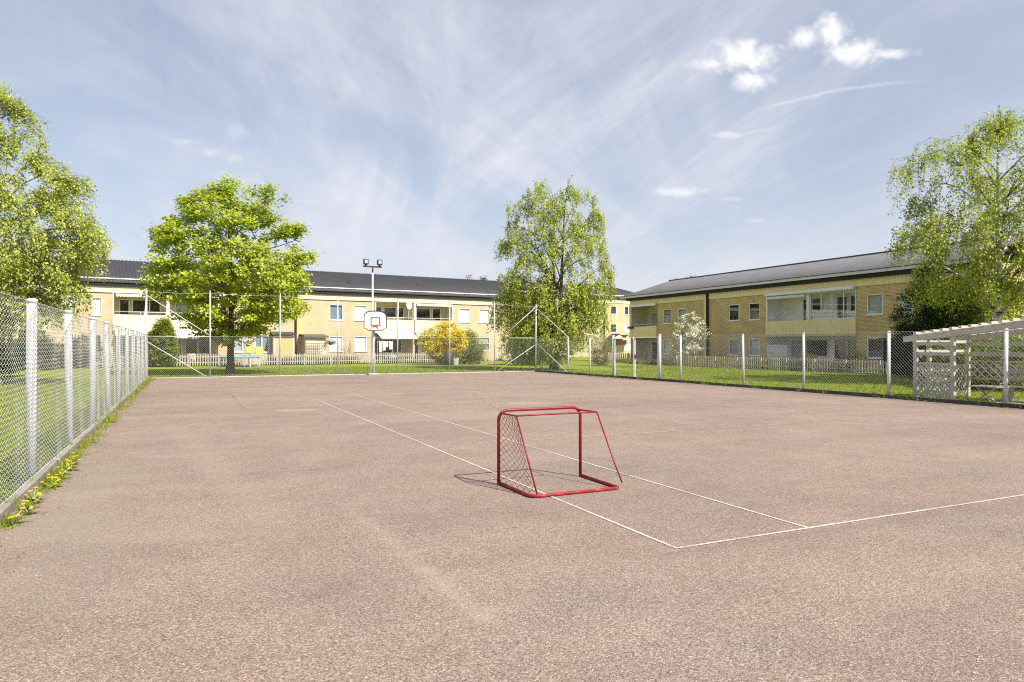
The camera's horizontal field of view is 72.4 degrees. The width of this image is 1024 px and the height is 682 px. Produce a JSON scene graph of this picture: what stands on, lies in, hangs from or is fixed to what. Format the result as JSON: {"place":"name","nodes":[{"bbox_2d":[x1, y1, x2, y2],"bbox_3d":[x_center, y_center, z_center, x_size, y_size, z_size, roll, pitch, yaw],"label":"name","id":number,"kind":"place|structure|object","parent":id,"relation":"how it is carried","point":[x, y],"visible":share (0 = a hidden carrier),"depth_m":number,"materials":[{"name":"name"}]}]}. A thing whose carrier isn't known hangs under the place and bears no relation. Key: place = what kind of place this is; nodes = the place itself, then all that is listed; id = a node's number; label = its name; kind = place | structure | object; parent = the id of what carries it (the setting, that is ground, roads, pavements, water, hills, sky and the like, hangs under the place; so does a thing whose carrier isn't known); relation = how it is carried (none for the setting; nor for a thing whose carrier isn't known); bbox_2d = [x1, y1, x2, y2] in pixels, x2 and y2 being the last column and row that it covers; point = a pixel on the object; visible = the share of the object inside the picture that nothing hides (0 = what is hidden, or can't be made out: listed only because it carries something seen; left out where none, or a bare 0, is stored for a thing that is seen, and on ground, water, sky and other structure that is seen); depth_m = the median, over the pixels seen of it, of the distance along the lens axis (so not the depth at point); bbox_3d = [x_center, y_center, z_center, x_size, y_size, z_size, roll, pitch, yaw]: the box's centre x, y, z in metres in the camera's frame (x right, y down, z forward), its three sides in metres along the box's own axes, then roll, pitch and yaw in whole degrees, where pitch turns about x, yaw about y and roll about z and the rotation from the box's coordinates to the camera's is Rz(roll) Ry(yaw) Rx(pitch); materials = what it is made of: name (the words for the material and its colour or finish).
{"place":"outdoors","nodes":[
{"label":"outdoors","id":0,"kind":"place"},
{"bbox_2d":[0,372,1023,681],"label":"court surface","id":1,"kind":"object","parent":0,"point":[262,528],"visible":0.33,"depth_m":5.75,"materials":[{"name":"asphalt"}]},
{"bbox_2d":[3,507,26,525],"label":"dandelion","id":2,"kind":"object","parent":1,"relation":"on","point":[16,516],"visible":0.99,"depth_m":6.24,"materials":[{"name":"yellow plant"}]},
{"bbox_2d":[25,487,46,500],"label":"dandelion","id":3,"kind":"object","parent":1,"relation":"on","point":[32,497],"visible":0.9,"depth_m":7.22,"materials":[{"name":"yellow plant"}]},
{"bbox_2d":[364,311,386,374],"bbox_3d":[-7.309,0.119,37.197,1.244,3.459,1.339,0,0,-25],"label":"basketball hoop","id":4,"kind":"object","parent":1,"relation":"on","point":[374,321],"visible":0.98,"depth_m":37.12,"materials":[{"name":"white paint"}]},
{"bbox_2d":[316,399,676,548],"bbox_3d":[-2.224,1.665,12.987,0.030,0.001,16.580,0,0,-25],"label":"line marking","id":5,"kind":"object","parent":1,"relation":"on","point":[531,488],"visible":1,"depth_m":7.33,"materials":[{"name":"paint"}]},
{"bbox_2d":[497,406,622,497],"bbox_3d":[0.524,1.212,7.891,1.143,0.863,0.879,0,0,-25],"label":"hockey goal","id":6,"kind":"object","parent":1,"relation":"on","point":[611,487],"visible":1,"depth_m":7.89,"materials":[{"name":"red paint"}]},
{"bbox_2d":[353,394,805,526],"bbox_3d":[-1.275,1.673,14.332,0.030,0.001,18.150,0,0,-25],"label":"line marking","id":7,"kind":"object","parent":1,"relation":"on","point":[625,474],"visible":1,"depth_m":8.23,"materials":[{"name":"paint"}]},
{"bbox_2d":[677,494,1023,547],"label":"line marking","id":8,"kind":"object","parent":1,"relation":"on","point":[841,522],"visible":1,"depth_m":6.25,"materials":[{"name":"paint"}]},
{"bbox_2d":[0,356,1023,503],"bbox_3d":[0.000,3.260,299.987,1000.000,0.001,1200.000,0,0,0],"label":"lawn ground","id":9,"kind":"structure","parent":0,"point":[581,365],"depth_m":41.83,"materials":[{"name":"plant"}]},
{"bbox_2d":[0,332,40,376],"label":"shrub","id":10,"kind":"object","parent":9,"relation":"on","point":[15,349],"visible":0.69,"depth_m":35.90,"materials":[{"name":"green plant"}]},
{"bbox_2d":[11,335,63,369],"bbox_3d":[-31.366,0.765,46.048,3.591,2.815,3.837,0,0,-14],"label":"shrub","id":11,"kind":"object","parent":9,"relation":"on","point":[46,342],"visible":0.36,"depth_m":45.76,"materials":[{"name":"green plant"}]},
{"bbox_2d":[0,82,119,384],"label":"birch tree","id":12,"kind":"object","parent":9,"relation":"on","point":[85,235],"visible":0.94,"depth_m":27.55,"materials":[{"name":"green plant"}]},
{"bbox_2d":[0,291,147,505],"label":"chain link fence","id":13,"kind":"object","parent":9,"relation":"on","point":[31,426],"visible":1,"depth_m":10.35,"materials":[{"name":"metal"}]},
{"bbox_2d":[0,376,149,522],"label":"timber kerb","id":14,"kind":"structure","parent":9,"relation":"on","point":[23,491],"depth_m":8.34,"materials":[{"name":"wood"}]},
{"bbox_2d":[55,334,103,367],"bbox_3d":[-30.934,0.800,49.949,3.313,2.880,4.109,0,0,27],"label":"shrub","id":15,"kind":"object","parent":9,"relation":"on","point":[76,349],"visible":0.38,"depth_m":49.54,"materials":[{"name":"green plant"}]},
{"bbox_2d":[37,355,150,367],"bbox_3d":[-31.629,1.484,49.213,11.117,1.077,0.155,0,0,-31],"label":"picket fence","id":16,"kind":"object","parent":9,"relation":"on","point":[99,362],"visible":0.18,"depth_m":50.32,"materials":[{"name":"wood"}]},
{"bbox_2d":[144,316,180,366],"bbox_3d":[-26.198,0.084,52.550,2.933,3.975,2.731,0,0,0],"label":"round bush","id":17,"kind":"object","parent":9,"relation":"on","point":[163,327],"visible":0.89,"depth_m":52.00,"materials":[{"name":"green plant"}]},
{"bbox_2d":[134,172,324,374],"bbox_3d":[-15.450,-3.720,39.025,9.858,11.182,9.062,0,0,0],"label":"maple tree","id":18,"kind":"object","parent":9,"relation":"on","point":[259,309],"visible":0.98,"depth_m":37.30,"materials":[{"name":"green plant"}]},
{"bbox_2d":[220,341,259,366],"bbox_3d":[-20.602,0.993,52.995,2.830,1.901,2.830,0,0,0],"label":"trampoline","id":19,"kind":"object","parent":9,"relation":"on","point":[244,357],"visible":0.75,"depth_m":52.27,"materials":[{"name":"blue"}]},
{"bbox_2d":[0,254,527,366],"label":"apartment house","id":20,"kind":"structure","parent":9,"relation":"on","point":[117,296],"depth_m":64.58,"materials":[{"name":"yellow brick"}]},
{"bbox_2d":[91,297,101,315],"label":"window","id":21,"kind":"structure","parent":20,"relation":"in","point":[98,311],"depth_m":54.38,"materials":[{"name":"glass"}]},
{"bbox_2d":[119,299,129,314],"bbox_3d":[-31.292,-2.744,56.487,0.746,1.304,0.080,0,0,-31],"label":"balcony door","id":22,"kind":"structure","parent":20,"relation":"in","point":[124,304],"depth_m":56.51,"materials":[{"name":"white paint"}]},
{"bbox_2d":[132,299,160,311],"bbox_3d":[-29.947,-2.869,57.306,2.099,1.044,0.080,0,0,-31],"label":"window","id":23,"kind":"structure","parent":20,"relation":"in","point":[138,305],"depth_m":57.26,"materials":[{"name":"glass"}]},
{"bbox_2d":[175,338,181,357],"bbox_3d":[-28.176,0.814,58.834,0.732,2.094,0.080,0,0,-31],"label":"patio door","id":24,"kind":"structure","parent":20,"relation":"in","point":[179,339],"depth_m":58.97,"materials":[{"name":"white paint"}]},
{"bbox_2d":[175,301,195,313],"bbox_3d":[-27.465,-2.836,58.818,1.618,1.094,0.080,0,0,-31],"label":"window","id":25,"kind":"structure","parent":20,"relation":"in","point":[182,306],"depth_m":58.69,"materials":[{"name":"glass"}]},
{"bbox_2d":[185,338,208,353],"bbox_3d":[-26.822,0.443,59.661,1.988,1.344,0.080,0,0,-31],"label":"window","id":26,"kind":"structure","parent":20,"relation":"in","point":[191,347],"depth_m":59.61,"materials":[{"name":"glass"}]},
{"bbox_2d":[234,336,243,352],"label":"window","id":27,"kind":"structure","parent":20,"relation":"in","point":[238,349],"depth_m":59.73,"materials":[{"name":"white paint"}]},
{"bbox_2d":[254,335,269,352],"bbox_3d":[-21.680,0.261,60.690,1.274,1.509,0.245,0,0,-31],"label":"window","id":28,"kind":"structure","parent":20,"relation":"in","point":[260,341],"depth_m":60.80,"materials":[{"name":"glass"}]},
{"bbox_2d":[329,336,342,351],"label":"window","id":29,"kind":"structure","parent":20,"relation":"in","point":[334,347],"depth_m":64.14,"materials":[{"name":"white paint"}]},
{"bbox_2d":[329,304,343,320],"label":"window","id":30,"kind":"structure","parent":20,"relation":"in","point":[332,307],"depth_m":64.17,"materials":[{"name":"glass"}]},
{"bbox_2d":[354,305,366,320],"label":"window","id":31,"kind":"structure","parent":20,"relation":"in","point":[359,310],"depth_m":65.33,"materials":[{"name":"white paint"}]},
{"bbox_2d":[354,336,366,351],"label":"window","id":32,"kind":"structure","parent":20,"relation":"in","point":[360,341],"depth_m":65.34,"materials":[{"name":"white paint"}]},
{"bbox_2d":[375,339,379,358],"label":"patio door","id":33,"kind":"structure","parent":20,"relation":"in","point":[376,343],"depth_m":68.03,"materials":[{"name":"white paint"}]},
{"bbox_2d":[382,339,401,352],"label":"window","id":34,"kind":"structure","parent":20,"relation":"in","point":[394,348],"depth_m":68.91,"materials":[{"name":"glass"}]},
{"bbox_2d":[383,307,403,317],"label":"window","id":35,"kind":"structure","parent":20,"relation":"in","point":[390,311],"depth_m":68.51,"materials":[{"name":"glass"}]},
{"bbox_2d":[406,301,411,322],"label":"satellite dish","id":36,"kind":"object","parent":20,"relation":"attached to","point":[409,305],"visible":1,"depth_m":67.36,"materials":[{"name":"white paint"}]},
{"bbox_2d":[415,339,418,358],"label":"patio door","id":37,"kind":"structure","parent":20,"relation":"in","point":[416,340],"depth_m":70.19,"materials":[{"name":"white paint"}]},
{"bbox_2d":[416,308,430,318],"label":"window","id":38,"kind":"structure","parent":20,"relation":"in","point":[421,313],"depth_m":70.17,"materials":[{"name":"glass"}]},
{"bbox_2d":[432,308,440,320],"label":"balcony door","id":39,"kind":"structure","parent":20,"relation":"in","point":[436,312],"depth_m":70.91,"materials":[{"name":"white paint"}]},
{"bbox_2d":[458,308,469,322],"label":"window","id":40,"kind":"structure","parent":20,"relation":"in","point":[464,313],"depth_m":71.06,"materials":[{"name":"white paint"}]},
{"bbox_2d":[479,309,489,322],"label":"window","id":41,"kind":"structure","parent":20,"relation":"in","point":[483,313],"depth_m":72.22,"materials":[{"name":"white paint"}]},
{"bbox_2d":[479,337,489,350],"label":"window","id":42,"kind":"structure","parent":20,"relation":"in","point":[484,338],"depth_m":72.33,"materials":[{"name":"white paint"}]},
{"bbox_2d":[176,362,381,366],"bbox_3d":[-16.953,1.981,60.851,25.354,0.001,4.300,0,0,-31],"label":"garden bed","id":43,"kind":"object","parent":9,"relation":"on","point":[312,364],"visible":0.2,"depth_m":58.62,"materials":[{"name":"plant"}]},
{"bbox_2d":[255,347,262,355],"bbox_3d":[-20.412,1.211,56.494,0.620,1.500,0.100,0,0,-31],"label":"play panel","id":44,"kind":"object","parent":43,"relation":"on","point":[258,351],"visible":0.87,"depth_m":56.42,"materials":[{"name":"plastic"}]},
{"bbox_2d":[270,332,295,358],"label":"garden store","id":45,"kind":"structure","parent":43,"relation":"on","point":[287,342],"depth_m":60.67,"materials":[{"name":"paint"}]},
{"bbox_2d":[299,334,328,357],"bbox_3d":[-17.584,0.651,62.072,2.170,2.560,1.730,0,0,-31],"label":"entrance hut","id":46,"kind":"object","parent":43,"relation":"on","point":[307,338],"visible":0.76,"depth_m":61.61,"materials":[{"name":"paint"}]},
{"bbox_2d":[306,343,320,357],"bbox_3d":[-17.341,1.051,61.185,1.334,1.750,0.035,0,0,-31],"label":"trellis","id":47,"kind":"object","parent":46,"relation":"attached to","point":[315,353],"visible":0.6,"depth_m":61.23,"materials":[{"name":"wood"}]},
{"bbox_2d":[377,341,392,351],"bbox_3d":[-11.636,1.022,64.180,1.530,1.960,0.063,0,0,-31],"label":"clothes rack","id":48,"kind":"object","parent":43,"relation":"on","point":[385,344],"visible":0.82,"depth_m":64.15,"materials":[{"name":"fabric"}]},
{"bbox_2d":[151,352,435,365],"bbox_3d":[-16.824,1.531,58.231,23.504,1.078,0.155,0,0,-31],"label":"picket fence","id":49,"kind":"object","parent":9,"relation":"on","point":[331,360],"visible":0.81,"depth_m":57.91,"materials":[{"name":"wood"}]},
{"bbox_2d":[145,289,536,377],"bbox_3d":[-7.993,-0.307,37.788,20.965,4.338,0.120,0,0,-25],"label":"chain link fence","id":50,"kind":"object","parent":9,"relation":"on","point":[279,353],"visible":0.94,"depth_m":37.05,"materials":[{"name":"metal"}]},
{"bbox_2d":[161,371,534,377],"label":"concrete kerb","id":51,"kind":"structure","parent":9,"relation":"on","point":[343,374],"depth_m":36.83,"materials":[{"name":"concrete"}]},
{"bbox_2d":[363,259,381,371],"bbox_3d":[-7.604,-1.297,38.205,1.020,6.322,0.196,0,0,-25],"label":"light mast","id":52,"kind":"object","parent":9,"relation":"on","point":[366,262],"visible":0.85,"depth_m":38.20,"materials":[{"name":"metal"}]},
{"bbox_2d":[0,350,849,372],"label":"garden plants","id":53,"kind":"object","parent":9,"relation":"on","point":[643,362],"visible":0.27,"depth_m":55.70,"materials":[{"name":"green plant"}]},
{"bbox_2d":[413,318,472,364],"bbox_3d":[-5.732,0.107,58.836,5.103,4.017,4.491,0,0,0],"label":"forsythia bush","id":54,"kind":"object","parent":9,"relation":"on","point":[438,334],"visible":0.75,"depth_m":58.07,"materials":[{"name":"yellow plant"}]},
{"bbox_2d":[444,351,452,364],"bbox_3d":[-5.134,1.402,56.593,0.800,1.120,0.800,0,0,0],"label":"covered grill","id":55,"kind":"object","parent":9,"relation":"on","point":[447,358],"visible":0.72,"depth_m":56.29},
{"bbox_2d":[452,352,459,364],"bbox_3d":[-4.653,1.380,56.831,0.982,1.167,1.056,0,0,22],"label":"planter tub","id":56,"kind":"object","parent":9,"relation":"on","point":[455,362],"visible":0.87,"depth_m":56.57,"materials":[{"name":"plastic"}]},
{"bbox_2d":[448,328,489,363],"bbox_3d":[-3.748,0.480,60.109,3.934,3.359,3.712,0,0,0],"label":"shrub","id":57,"kind":"object","parent":9,"relation":"on","point":[473,338],"visible":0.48,"depth_m":59.52,"materials":[{"name":"green plant"}]},
{"bbox_2d":[463,339,490,363],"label":"shrub","id":58,"kind":"object","parent":9,"relation":"on","point":[480,355],"visible":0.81,"depth_m":59.20,"materials":[{"name":"green plant"}]},
{"bbox_2d":[0,369,1021,546],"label":"weeds","id":59,"kind":"object","parent":9,"relation":"on","point":[82,445],"visible":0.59,"depth_m":10.48,"materials":[{"name":"green plant"}]},
{"bbox_2d":[498,320,546,365],"bbox_3d":[1.051,0.224,56.846,4.837,3.962,4.264,0,0,-13],"label":"shrub","id":60,"kind":"object","parent":9,"relation":"on","point":[507,358],"visible":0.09,"depth_m":56.48,"materials":[{"name":"green plant"}]},
{"bbox_2d":[485,175,619,370],"bbox_3d":[2.561,-4.423,45.272,8.652,12.690,7.455,0,0,0],"label":"birch tree","id":61,"kind":"object","parent":9,"relation":"on","point":[568,321],"visible":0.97,"depth_m":44.31,"materials":[{"name":"green plant"}]},
{"bbox_2d":[584,337,619,365],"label":"shrub","id":62,"kind":"object","parent":9,"relation":"on","point":[597,358],"visible":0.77,"depth_m":55.62,"materials":[{"name":"green plant"}]},
{"bbox_2d":[605,353,631,361],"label":"picket fence","id":63,"kind":"object","parent":9,"relation":"on","point":[625,359],"visible":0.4,"depth_m":65.96,"materials":[{"name":"wood"}]},
{"bbox_2d":[661,355,765,368],"bbox_3d":[14.252,1.562,51.225,0.155,0.943,11.449,0,0,-25],"label":"picket fence","id":64,"kind":"object","parent":9,"relation":"on","point":[736,359],"visible":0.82,"depth_m":50.29,"materials":[{"name":"wood"}]},
{"bbox_2d":[621,363,881,372],"bbox_3d":[16.318,1.937,52.570,4.400,0.001,22.564,0,0,-25],"label":"garden bed","id":65,"kind":"object","parent":9,"relation":"on","point":[763,369],"depth_m":50.90,"materials":[{"name":"plant"}]},
{"bbox_2d":[666,311,711,362],"bbox_3d":[14.143,-0.195,55.711,3.400,4.339,3.602,0,0,-38],"label":"blossom tree","id":66,"kind":"object","parent":65,"relation":"on","point":[694,330],"visible":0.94,"depth_m":55.26,"materials":[{"name":"white plant"}]},
{"bbox_2d":[767,345,786,359],"bbox_3d":[19.087,1.099,50.438,0.060,1.660,1.829,0,0,-25],"label":"lattice screen","id":67,"kind":"object","parent":65,"relation":"on","point":[778,351],"visible":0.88,"depth_m":50.43,"materials":[{"name":"white paint"}]},
{"bbox_2d":[793,351,822,369],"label":"shrub","id":68,"kind":"object","parent":65,"relation":"on","point":[811,355],"visible":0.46,"depth_m":43.66,"materials":[{"name":"green plant"}]},
{"bbox_2d":[535,307,1023,403],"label":"chain link fence","id":69,"kind":"object","parent":9,"relation":"on","point":[1005,380],"visible":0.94,"depth_m":23.53,"materials":[{"name":"metal"}]},
{"bbox_2d":[614,337,633,376],"bbox_3d":[5.392,0.785,33.716,0.100,1.914,1.633,0,0,-25],"label":"gate leaf","id":70,"kind":"object","parent":69,"relation":"attached to","point":[632,355],"visible":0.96,"depth_m":33.59,"materials":[{"name":"metal"}]},
{"bbox_2d":[634,337,657,377],"bbox_3d":[6.153,0.776,32.095,0.100,1.917,1.826,0,0,-25],"label":"gate leaf","id":71,"kind":"object","parent":69,"relation":"attached to","point":[635,357],"visible":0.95,"depth_m":32.35,"materials":[{"name":"metal"}]},
{"bbox_2d":[535,370,1023,408],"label":"timber kerb","id":72,"kind":"structure","parent":9,"relation":"on","point":[865,394],"depth_m":22.87,"materials":[{"name":"wood"}]},
{"bbox_2d":[620,233,1023,370],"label":"apartment house","id":73,"kind":"structure","parent":9,"relation":"on","point":[842,296],"depth_m":51.90,"materials":[{"name":"yellow brick"}]},
{"bbox_2d":[651,312,657,325],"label":"window","id":74,"kind":"structure","parent":73,"relation":"in","point":[654,315],"depth_m":67.63,"materials":[{"name":"glass"}]},
{"bbox_2d":[652,341,656,359],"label":"patio door","id":75,"kind":"structure","parent":73,"relation":"in","point":[654,355],"depth_m":67.80,"materials":[{"name":"white paint"}]},
{"bbox_2d":[663,309,670,323],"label":"window","id":76,"kind":"structure","parent":73,"relation":"in","point":[666,312],"depth_m":63.36,"materials":[{"name":"glass"}]},
{"bbox_2d":[662,339,671,354],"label":"window","id":77,"kind":"structure","parent":73,"relation":"in","point":[668,342],"depth_m":63.19,"materials":[{"name":"glass"}]},
{"bbox_2d":[677,308,685,323],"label":"window","id":78,"kind":"structure","parent":73,"relation":"in","point":[682,310],"depth_m":61.41,"materials":[{"name":"glass"}]},
{"bbox_2d":[728,304,738,321],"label":"window","id":79,"kind":"structure","parent":73,"relation":"in","point":[734,307],"depth_m":55.65,"materials":[{"name":"glass"}]},
{"bbox_2d":[728,338,739,355],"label":"window","id":80,"kind":"structure","parent":73,"relation":"in","point":[731,340],"depth_m":55.50,"materials":[{"name":"glass"}]},
{"bbox_2d":[748,302,759,320],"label":"window","id":81,"kind":"structure","parent":73,"relation":"in","point":[755,307],"depth_m":53.61,"materials":[{"name":"glass"}]},
{"bbox_2d":[749,338,759,356],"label":"window","id":82,"kind":"structure","parent":73,"relation":"in","point":[755,350],"depth_m":53.55,"materials":[{"name":"glass"}]},
{"bbox_2d":[790,339,801,359],"bbox_3d":[21.167,0.878,52.034,0.080,1.994,1.094,0,0,-25],"label":"patio door","id":83,"kind":"structure","parent":73,"relation":"in","point":[795,345],"depth_m":52.16,"materials":[{"name":"white paint"}]},
{"bbox_2d":[803,299,805,319],"bbox_3d":[21.342,-2.269,50.733,0.080,1.614,0.612,0,0,-25],"label":"balcony door","id":84,"kind":"structure","parent":73,"relation":"in","point":[804,300],"depth_m":50.91,"materials":[{"name":"white paint"}]},
{"bbox_2d":[805,339,828,356],"bbox_3d":[21.953,0.519,50.363,0.080,1.294,1.994,0,0,-25],"label":"window","id":85,"kind":"structure","parent":73,"relation":"in","point":[816,341],"depth_m":50.27,"materials":[{"name":"glass"}]},
{"bbox_2d":[812,297,822,311],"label":"window","id":86,"kind":"structure","parent":73,"relation":"in","point":[816,302],"depth_m":49.87,"materials":[{"name":"glass"}]},
{"bbox_2d":[836,295,847,318],"bbox_3d":[22.643,-2.284,47.962,0.080,1.614,0.905,0,0,-25],"label":"balcony door","id":87,"kind":"structure","parent":73,"relation":"in","point":[839,299],"depth_m":48.05,"materials":[{"name":"white paint"}]},
{"bbox_2d":[834,339,856,366],"bbox_3d":[23.060,0.806,47.997,0.080,1.894,2.290,0,0,-25],"label":"patio door","id":88,"kind":"structure","parent":73,"relation":"in","point":[852,342],"depth_m":48.30,"materials":[{"name":"white paint"}]},
{"bbox_2d":[850,295,854,311],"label":"window","id":89,"kind":"structure","parent":73,"relation":"in","point":[852,297],"depth_m":47.26,"materials":[{"name":"glass"}]},
{"bbox_2d":[865,293,883,315],"bbox_3d":[22.889,-2.292,44.098,0.205,1.359,1.238,0,0,-25],"label":"window","id":90,"kind":"structure","parent":73,"relation":"in","point":[874,301],"depth_m":44.19,"materials":[{"name":"glass"}]},
{"bbox_2d":[867,337,882,358],"bbox_3d":[22.934,0.433,44.105,0.305,1.389,1.238,0,0,-25],"label":"window","id":91,"kind":"structure","parent":73,"relation":"in","point":[874,348],"depth_m":44.31,"materials":[{"name":"glass"}]},
{"bbox_2d":[899,292,912,313],"bbox_3d":[23.775,-2.302,42.209,0.205,1.359,1.003,0,0,-25],"label":"window","id":92,"kind":"structure","parent":73,"relation":"in","point":[902,301],"depth_m":42.48,"materials":[{"name":"glass"}]},
{"bbox_2d":[767,357,886,374],"bbox_3d":[18.552,1.512,42.056,0.155,0.944,8.638,0,0,-25],"label":"picket fence","id":93,"kind":"object","parent":9,"relation":"on","point":[814,362],"visible":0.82,"depth_m":41.36,"materials":[{"name":"wood"}]},
{"bbox_2d":[834,348,872,372],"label":"shrub","id":94,"kind":"object","parent":9,"relation":"on","point":[857,354],"visible":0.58,"depth_m":40.64,"materials":[{"name":"green plant"}]},
{"bbox_2d":[878,258,969,377],"bbox_3d":[20.810,-1.137,34.886,4.372,6.333,4.453,0,0,0],"label":"conifer","id":95,"kind":"object","parent":9,"relation":"on","point":[904,325],"visible":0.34,"depth_m":35.12,"materials":[{"name":"green plant"}]},
{"bbox_2d":[880,105,1023,383],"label":"birch tree","id":96,"kind":"object","parent":9,"relation":"on","point":[995,277],"visible":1,"depth_m":28.88,"materials":[{"name":"green plant"}]},
{"bbox_2d":[912,283,1003,378],"bbox_3d":[21.212,-0.574,32.874,3.817,5.146,3.916,0,0,0],"label":"shrub","id":97,"kind":"object","parent":9,"relation":"on","point":[955,321],"visible":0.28,"depth_m":32.63,"materials":[{"name":"green plant"}]},
{"bbox_2d":[907,334,1023,390],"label":"shrub","id":98,"kind":"object","parent":9,"relation":"on","point":[991,358],"visible":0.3,"depth_m":25.56,"materials":[{"name":"green plant"}]},
{"bbox_2d":[933,292,1023,368],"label":"shrub","id":99,"kind":"object","parent":9,"relation":"on","point":[1007,315],"visible":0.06,"depth_m":33.48,"materials":[{"name":"green plant"}]},
{"bbox_2d":[0,0,1023,297],"label":"sky","id":100,"kind":"structure","parent":0,"point":[709,137],"materials":[{"name":"blue"}]},
{"bbox_2d":[510,281,633,356],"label":"apartment house","id":101,"kind":"structure","parent":0,"point":[619,309],"depth_m":100.29,"materials":[{"name":"yellow brick"}]},
{"bbox_2d":[879,338,918,374],"bbox_3d":[22.092,0.842,38.769,1.900,2.050,2.500,0,0,-25],"label":"hedge","id":102,"kind":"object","parent":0,"point":[893,366],"depth_m":38.82,"materials":[{"name":"plant"}]},
{"bbox_2d":[999,400,1023,404],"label":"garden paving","id":103,"kind":"structure","parent":0,"point":[1017,402],"depth_m":20.01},
{"bbox_2d":[903,317,1023,399],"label":"pergola","id":104,"kind":"object","parent":103,"relation":"on","point":[1010,324],"visible":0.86,"depth_m":20.89,"materials":[{"name":"wood"}]},
{"bbox_2d":[968,385,1008,402],"bbox_3d":[13.574,1.527,19.922,0.605,0.502,0.800,0,0,-25],"label":"picnic table","id":105,"kind":"object","parent":103,"relation":"on","point":[988,392],"visible":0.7,"depth_m":19.89,"materials":[{"name":"wood"}]},
{"bbox_2d":[997,369,1023,400],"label":"bench","id":106,"kind":"object","parent":103,"relation":"on","point":[1010,390],"visible":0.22,"depth_m":20.60,"materials":[{"name":"wood"}]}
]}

